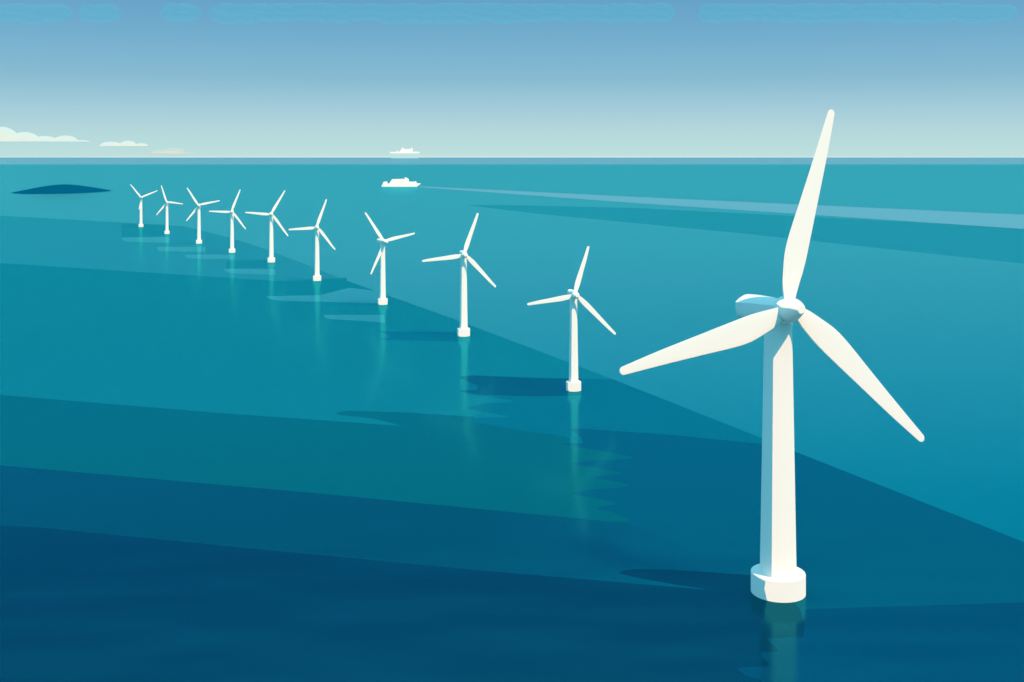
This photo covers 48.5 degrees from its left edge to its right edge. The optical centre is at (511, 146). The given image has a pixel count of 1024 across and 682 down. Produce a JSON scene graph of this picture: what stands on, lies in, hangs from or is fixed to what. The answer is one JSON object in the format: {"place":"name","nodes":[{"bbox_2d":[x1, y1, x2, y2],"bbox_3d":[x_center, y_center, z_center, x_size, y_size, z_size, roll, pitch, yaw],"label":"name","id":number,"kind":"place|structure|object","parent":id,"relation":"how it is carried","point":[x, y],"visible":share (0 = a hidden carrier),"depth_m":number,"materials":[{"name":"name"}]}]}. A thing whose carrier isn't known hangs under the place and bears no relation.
{"place":"outdoors","nodes":[
{"label":"outdoors","id":0,"kind":"place"},
{"bbox_2d":[0,127,89,141],"bbox_3d":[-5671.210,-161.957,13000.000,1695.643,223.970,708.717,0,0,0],"label":"cloud","id":1,"kind":"structure","parent":0,"point":[8,134],"depth_m":12923.96,"materials":[{"name":"white"}]},
{"bbox_2d":[12,184,110,193],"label":"island","id":2,"kind":"structure","parent":0,"point":[61,189],"depth_m":2693.15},
{"bbox_2d":[97,141,147,146],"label":"cloud","id":3,"kind":"structure","parent":0,"point":[121,144],"depth_m":12948.23,"materials":[{"name":"white"}]},
{"bbox_2d":[150,148,194,153],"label":"cloud","id":4,"kind":"structure","parent":0,"point":[173,151],"depth_m":11571.85,"materials":[{"name":"white"}]},
{"bbox_2d":[0,158,1023,681],"bbox_3d":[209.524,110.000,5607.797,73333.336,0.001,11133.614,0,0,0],"label":"water","id":5,"kind":"structure","parent":0,"point":[244,462],"depth_m":443.55,"materials":[{"name":"blue liquid"}]},
{"bbox_2d":[381,177,420,186],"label":"ferry","id":6,"kind":"object","parent":5,"relation":"on","point":[405,182],"visible":0.81,"depth_m":3096.14,"materials":[{"name":"white metal"}]},
{"bbox_2d":[419,186,1023,228],"bbox_3d":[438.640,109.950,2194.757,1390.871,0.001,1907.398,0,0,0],"label":"wake","id":7,"kind":"object","parent":5,"relation":"on","point":[1016,221],"visible":1,"depth_m":1949.61,"materials":[{"name":"liquid"}]},
{"bbox_2d":[619,110,923,602],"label":"wind turbine","id":8,"kind":"object","parent":5,"relation":"on","point":[778,575],"visible":1,"depth_m":277.43,"materials":[{"name":"white paint"}]},
{"bbox_2d":[0,0,1023,157],"label":"sky","id":9,"kind":"structure","parent":0,"point":[204,78],"materials":[{"name":"blue"}]},
{"label":"water","id":10,"kind":"structure","parent":0,"visible":0},
{"bbox_2d":[130,184,157,226],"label":"wind turbine","id":11,"kind":"object","parent":10,"relation":"in","point":[140,220],"visible":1,"depth_m":1552.33,"materials":[{"name":"white paint"}]},
{"bbox_2d":[156,185,182,233],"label":"wind turbine","id":12,"kind":"object","parent":10,"relation":"in","point":[166,231],"visible":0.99,"depth_m":1429.10,"materials":[{"name":"white paint"}]},
{"bbox_2d":[186,188,219,243],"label":"wind turbine","id":13,"kind":"object","parent":10,"relation":"in","point":[198,240],"visible":1,"depth_m":1287.61,"materials":[{"name":"white paint"}]},
{"bbox_2d":[209,190,245,252],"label":"wind turbine","id":14,"kind":"object","parent":10,"relation":"in","point":[232,215],"visible":0.99,"depth_m":1177.41,"materials":[{"name":"white paint"}]},
{"bbox_2d":[245,190,287,261],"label":"wind turbine","id":15,"kind":"object","parent":10,"relation":"in","point":[271,258],"visible":1,"depth_m":1079.58,"materials":[{"name":"white paint"}]},
{"bbox_2d":[289,199,334,280],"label":"wind turbine","id":16,"kind":"object","parent":10,"relation":"in","point":[316,276],"visible":0.98,"depth_m":931.11,"materials":[{"name":"white paint"}]},
{"bbox_2d":[365,212,414,304],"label":"wind turbine","id":17,"kind":"object","parent":10,"relation":"in","point":[382,299],"visible":0.99,"depth_m":790.92,"materials":[{"name":"white paint"}]},
{"bbox_2d":[390,148,419,157],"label":"cruise ship","id":18,"kind":"object","parent":10,"relation":"on","point":[406,153],"visible":0.91,"depth_m":10555.91},
{"bbox_2d":[422,213,495,336],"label":"wind turbine","id":19,"kind":"object","parent":10,"relation":"in","point":[463,329],"visible":1,"depth_m":658.94,"materials":[{"name":"white paint"}]},
{"bbox_2d":[527,246,615,391],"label":"wind turbine","id":20,"kind":"object","parent":10,"relation":"in","point":[573,383],"visible":1,"depth_m":511.63,"materials":[{"name":"white paint"}]}
]}

